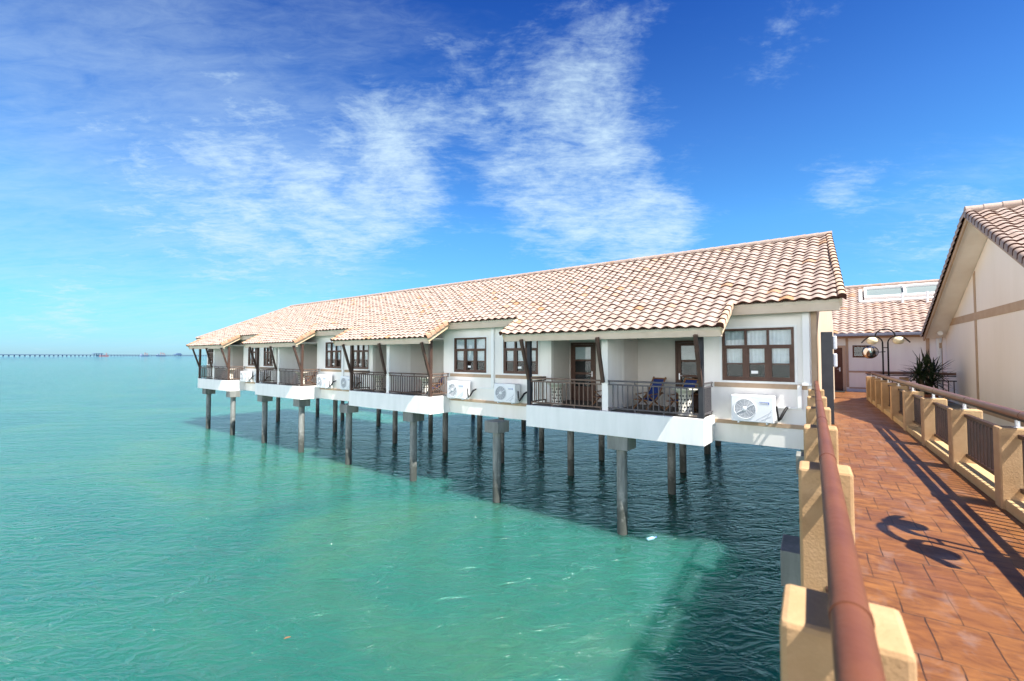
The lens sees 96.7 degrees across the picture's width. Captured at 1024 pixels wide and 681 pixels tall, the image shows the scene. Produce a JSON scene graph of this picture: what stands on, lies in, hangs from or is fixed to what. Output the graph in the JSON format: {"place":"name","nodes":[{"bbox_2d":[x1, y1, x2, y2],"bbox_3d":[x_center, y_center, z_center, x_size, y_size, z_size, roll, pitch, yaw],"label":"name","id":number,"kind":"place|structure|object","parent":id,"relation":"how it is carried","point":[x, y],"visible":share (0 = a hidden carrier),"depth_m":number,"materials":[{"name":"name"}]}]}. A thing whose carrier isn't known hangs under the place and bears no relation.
{"place":"outdoors","nodes":[
{"label":"outdoors","id":0,"kind":"place"},
{"bbox_2d":[372,374,384,389],"bbox_3d":[-6.411,2.040,21.948,0.690,0.775,0.690,-1,-2,38],"label":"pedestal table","id":1,"kind":"object","parent":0,"point":[378,381],"visible":0.52,"depth_m":21.80,"materials":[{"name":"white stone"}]},
{"bbox_2d":[0,356,990,680],"bbox_3d":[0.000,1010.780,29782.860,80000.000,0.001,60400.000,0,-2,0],"label":"sea","id":2,"kind":"structure","parent":0,"point":[152,528],"depth_m":13.09,"materials":[{"name":"liquid"}]},
{"bbox_2d":[0,354,205,356],"bbox_3d":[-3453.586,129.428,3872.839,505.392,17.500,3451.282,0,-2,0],"label":"jetty","id":3,"kind":"object","parent":2,"relation":"in","point":[62,355],"visible":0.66,"depth_m":3264.89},
{"bbox_2d":[186,231,846,534],"bbox_3d":[-6.520,2.198,26.906,42.702,10.723,10.078,-1,-2,38],"label":"water chalet","id":4,"kind":"object","parent":2,"relation":"in","point":[722,324],"visible":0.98,"depth_m":16.51,"materials":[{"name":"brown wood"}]},
{"bbox_2d":[208,349,212,364],"bbox_3d":[-23.823,1.183,36.086,1.200,1.450,0.090,-1,-2,38],"label":"window","id":5,"kind":"structure","parent":4,"relation":"in","point":[210,351],"depth_m":36.16,"materials":[{"name":"brown wood"}]},
{"bbox_2d":[240,371,253,381],"bbox_3d":[-18.257,2.493,31.398,1.304,0.745,0.487,-1,-2,38],"label":"air conditioner","id":6,"kind":"object","parent":4,"relation":"attached to","point":[246,376],"visible":0.99,"depth_m":31.18,"materials":[{"name":"white metal"}]},
{"bbox_2d":[247,348,271,366],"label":"window","id":7,"kind":"structure","parent":4,"relation":"in","point":[253,349],"depth_m":31.70,"materials":[{"name":"brown wood"}]},
{"bbox_2d":[254,372,265,382],"bbox_3d":[-16.516,2.448,30.055,1.304,0.745,0.487,-1,-2,38],"label":"air conditioner","id":8,"kind":"object","parent":4,"relation":"attached to","point":[259,377],"visible":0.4,"depth_m":30.12,"materials":[{"name":"white metal"}]},
{"bbox_2d":[263,347,273,366],"bbox_3d":[-16.082,0.982,30.129,1.480,1.570,0.133,-1,-2,38],"label":"window","id":9,"kind":"structure","parent":4,"relation":"in","point":[266,354],"depth_m":30.21,"materials":[{"name":"brown wood"}]},
{"bbox_2d":[297,372,308,385],"bbox_3d":[-12.050,2.180,26.096,0.690,0.775,0.690,-1,-2,38],"label":"pedestal table","id":10,"kind":"object","parent":4,"relation":"on","point":[304,373],"visible":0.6,"depth_m":25.99,"materials":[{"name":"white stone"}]},
{"bbox_2d":[305,370,316,384],"bbox_3d":[-11.898,2.093,26.753,0.966,1.018,0.590,1,-2,-30],"label":"deck chair","id":11,"kind":"object","parent":4,"relation":"on","point":[310,377],"visible":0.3,"depth_m":26.61,"materials":[{"name":"brown wood"}]},
{"bbox_2d":[317,375,335,388],"bbox_3d":[-10.301,2.286,25.261,1.304,0.745,0.487,-1,-2,38],"label":"air conditioner","id":12,"kind":"object","parent":4,"relation":"attached to","point":[325,381],"visible":1,"depth_m":25.05,"materials":[{"name":"white metal"}]},
{"bbox_2d":[325,341,355,369],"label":"window","id":13,"kind":"structure","parent":4,"relation":"in","point":[334,352],"depth_m":25.47,"materials":[{"name":"brown wood"}]},
{"bbox_2d":[340,376,360,389],"bbox_3d":[-8.441,2.238,23.826,1.304,0.745,0.487,-1,-2,38],"label":"air conditioner","id":14,"kind":"object","parent":4,"relation":"attached to","point":[344,382],"visible":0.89,"depth_m":23.68,"materials":[{"name":"white metal"}]},
{"bbox_2d":[354,345,369,369],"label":"window","id":15,"kind":"structure","parent":4,"relation":"in","point":[362,352],"depth_m":23.67,"materials":[{"name":"brown wood"}]},
{"bbox_2d":[418,377,434,394],"bbox_3d":[-3.683,1.960,19.591,0.690,0.775,0.690,-1,-2,38],"label":"pedestal table","id":16,"kind":"object","parent":4,"relation":"on","point":[423,389],"visible":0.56,"depth_m":19.43,"materials":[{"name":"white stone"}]},
{"bbox_2d":[432,371,443,392],"bbox_3d":[-3.339,1.868,20.088,0.966,1.018,0.590,1,-2,-30],"label":"deck chair","id":17,"kind":"object","parent":4,"relation":"on","point":[436,386],"visible":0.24,"depth_m":20.18,"materials":[{"name":"brown wood"}]},
{"bbox_2d":[447,381,475,399],"bbox_3d":[-2.092,2.072,18.929,1.304,0.745,0.487,-1,-2,38],"label":"air conditioner","id":18,"kind":"object","parent":4,"relation":"attached to","point":[458,389],"visible":1,"depth_m":18.76,"materials":[{"name":"white"}]},
{"bbox_2d":[453,336,487,373],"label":"window","id":19,"kind":"structure","parent":4,"relation":"in","point":[470,349],"depth_m":19.13,"materials":[{"name":"brown wood"}]},
{"bbox_2d":[494,383,526,403],"bbox_3d":[-0.049,2.019,17.354,1.304,0.745,0.487,-1,-2,38],"label":"air conditioner","id":20,"kind":"object","parent":4,"relation":"attached to","point":[507,392],"visible":0.98,"depth_m":17.19,"materials":[{"name":"white"}]},
{"bbox_2d":[502,337,539,375],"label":"window","id":21,"kind":"structure","parent":4,"relation":"in","point":[511,351],"depth_m":17.57,"materials":[{"name":"brown wood"}]},
{"bbox_2d":[547,383,565,404],"bbox_3d":[1.554,1.831,15.741,0.690,0.775,0.690,-1,-2,38],"label":"pedestal table","id":22,"kind":"object","parent":4,"relation":"on","point":[556,392],"visible":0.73,"depth_m":15.58,"materials":[{"name":"white stone"}]},
{"bbox_2d":[571,342,595,400],"bbox_3d":[2.670,1.174,17.178,1.040,2.188,0.093,-1,-2,38],"label":"door","id":23,"kind":"structure","parent":4,"relation":"in","point":[583,357],"depth_m":17.19,"materials":[{"name":"brown wood"}]},
{"bbox_2d":[591,390,601,404],"bbox_3d":[3.269,1.715,15.559,0.966,1.018,0.590,1,-2,-30],"label":"deck chair","id":24,"kind":"object","parent":4,"relation":"on","point":[598,397],"visible":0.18,"depth_m":15.60,"materials":[{"name":"brown wood"}]},
{"bbox_2d":[633,376,666,409],"bbox_3d":[4.426,1.683,14.604,0.966,1.018,0.590,1,-2,-30],"label":"deck chair","id":25,"kind":"object","parent":4,"relation":"on","point":[654,379],"visible":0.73,"depth_m":14.67,"materials":[{"name":"blue fabric"}]},
{"bbox_2d":[665,377,697,410],"bbox_3d":[5.278,1.665,14.072,0.966,1.018,0.590,1,-2,-30],"label":"deck chair","id":26,"kind":"object","parent":4,"relation":"on","point":[686,380],"visible":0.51,"depth_m":14.20,"materials":[{"name":"blue fabric"}]},
{"bbox_2d":[672,388,697,415],"bbox_3d":[4.955,1.739,13.029,0.690,0.775,0.690,-1,-2,38],"label":"pedestal table","id":27,"kind":"object","parent":4,"relation":"on","point":[689,391],"visible":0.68,"depth_m":12.87,"materials":[{"name":"white stone"}]},
{"bbox_2d":[675,340,697,407],"bbox_3d":[5.821,1.092,14.748,1.040,2.188,0.093,-1,-2,38],"label":"door","id":28,"kind":"structure","parent":4,"relation":"in","point":[685,361],"depth_m":14.91,"materials":[{"name":"brown wood"}]},
{"bbox_2d":[719,325,797,384],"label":"window","id":29,"kind":"structure","parent":4,"relation":"in","point":[753,354],"depth_m":12.59,"materials":[{"name":"brown wood"}]},
{"bbox_2d":[731,394,787,424],"bbox_3d":[6.632,1.845,12.200,1.304,0.745,0.487,-1,-2,38],"label":"air conditioner","id":30,"kind":"object","parent":4,"relation":"attached to","point":[755,408],"visible":1,"depth_m":12.07,"materials":[{"name":"white"}]},
{"bbox_2d":[348,401,720,453],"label":"deck","id":31,"kind":"structure","parent":2,"relation":"in","point":[707,449],"depth_m":27.62,"materials":[{"name":"concrete"}]},
{"bbox_2d":[646,536,656,539],"bbox_3d":[4.156,5.891,13.539,0.337,0.124,0.107,1,-2,-20],"label":"plastic bottle","id":32,"kind":"object","parent":2,"relation":"on","point":[651,538],"visible":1,"depth_m":13.50,"materials":[{"name":"white plastic"}]},
{"bbox_2d":[780,534,800,586],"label":"walkway pier","id":33,"kind":"structure","parent":2,"relation":"in","point":[790,559],"depth_m":5.36,"materials":[{"name":"concrete"}]},
{"bbox_2d":[796,451,803,473],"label":"walkway pier","id":34,"kind":"structure","parent":2,"relation":"in","point":[799,456],"depth_m":10.49,"materials":[{"name":"concrete"}]},
{"bbox_2d":[920,199,1023,426],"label":"gabled house","id":35,"kind":"structure","parent":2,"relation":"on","point":[975,317],"depth_m":13.18,"materials":[{"name":"paint"}]},
{"bbox_2d":[0,0,1023,355],"label":"sky","id":36,"kind":"structure","parent":0,"point":[173,173],"materials":[{"name":"blue"}]},
{"bbox_2d":[835,391,953,402],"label":"path","id":37,"kind":"structure","parent":0,"point":[851,394],"depth_m":20.10,"materials":[{"name":"orange tile"}]},
{"bbox_2d":[831,397,1023,680],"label":"walkway","id":38,"kind":"structure","parent":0,"point":[939,543],"depth_m":3.96,"materials":[{"name":"orange tile"}]},
{"bbox_2d":[821,332,837,424],"bbox_3d":[7.976,0.936,11.425,0.330,2.300,0.240,-1,-2,33],"label":"pillar","id":39,"kind":"object","parent":38,"relation":"on","point":[828,356],"visible":0.96,"depth_m":11.34,"materials":[{"name":"grey paint"}]},
{"bbox_2d":[780,380,916,680],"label":"parapet railing","id":40,"kind":"object","parent":38,"relation":"on","point":[835,625],"visible":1,"depth_m":1.28,"materials":[{"name":"paint"}]},
{"bbox_2d":[861,329,909,381],"bbox_3d":[14.157,0.914,17.234,1.467,2.735,0.350,-1,-2,38],"label":"twin lamp","id":41,"kind":"object","parent":38,"relation":"on","point":[871,340],"visible":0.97,"depth_m":17.22,"materials":[{"name":"black metal"}]},
{"bbox_2d":[862,346,885,358],"bbox_3d":[14.134,0.453,17.791,0.726,0.507,0.262,-1,-2,36],"label":"convex mirror","id":42,"kind":"object","parent":41,"relation":"attached to","point":[869,352],"visible":1,"depth_m":17.78,"materials":[{"name":"white mirror"}]},
{"bbox_2d":[832,279,947,391],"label":"house","id":43,"kind":"structure","parent":38,"relation":"on","point":[868,310],"depth_m":21.75,"materials":[{"name":"beige"}]},
{"bbox_2d":[834,348,842,390],"bbox_3d":[15.606,1.404,22.293,0.966,2.098,0.122,-1,-2,38],"label":"door","id":44,"kind":"structure","parent":43,"relation":"in","point":[838,371],"depth_m":22.08,"materials":[{"name":"brown wood"}]},
{"bbox_2d":[852,345,870,357],"bbox_3d":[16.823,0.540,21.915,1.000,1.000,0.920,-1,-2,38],"label":"window","id":45,"kind":"structure","parent":43,"relation":"in","point":[857,349],"depth_m":22.23,"materials":[{"name":"grey glass"}]},
{"bbox_2d":[866,372,1023,523],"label":"parapet railing","id":46,"kind":"object","parent":38,"relation":"on","point":[970,445],"visible":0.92,"depth_m":6.72,"materials":[{"name":"paint"}]},
{"bbox_2d":[865,371,956,399],"bbox_3d":[14.754,1.746,16.898,2.550,1.150,0.360,-1,-2,38],"label":"railing","id":47,"kind":"object","parent":46,"relation":"attached to","point":[903,373],"visible":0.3,"depth_m":16.85,"materials":[{"name":"black metal"}]},
{"bbox_2d":[947,403,970,408],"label":"pavement","id":48,"kind":"structure","parent":0,"point":[953,405],"depth_m":15.70,"materials":[{"name":"concrete"}]},
{"bbox_2d":[899,349,955,398],"bbox_3d":[14.543,1.226,16.008,1.910,2.029,1.609,0,-2,0],"label":"yucca plant","id":49,"kind":"object","parent":48,"relation":"on","point":[918,376],"visible":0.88,"depth_m":15.90,"materials":[{"name":"green plant"}]}
]}

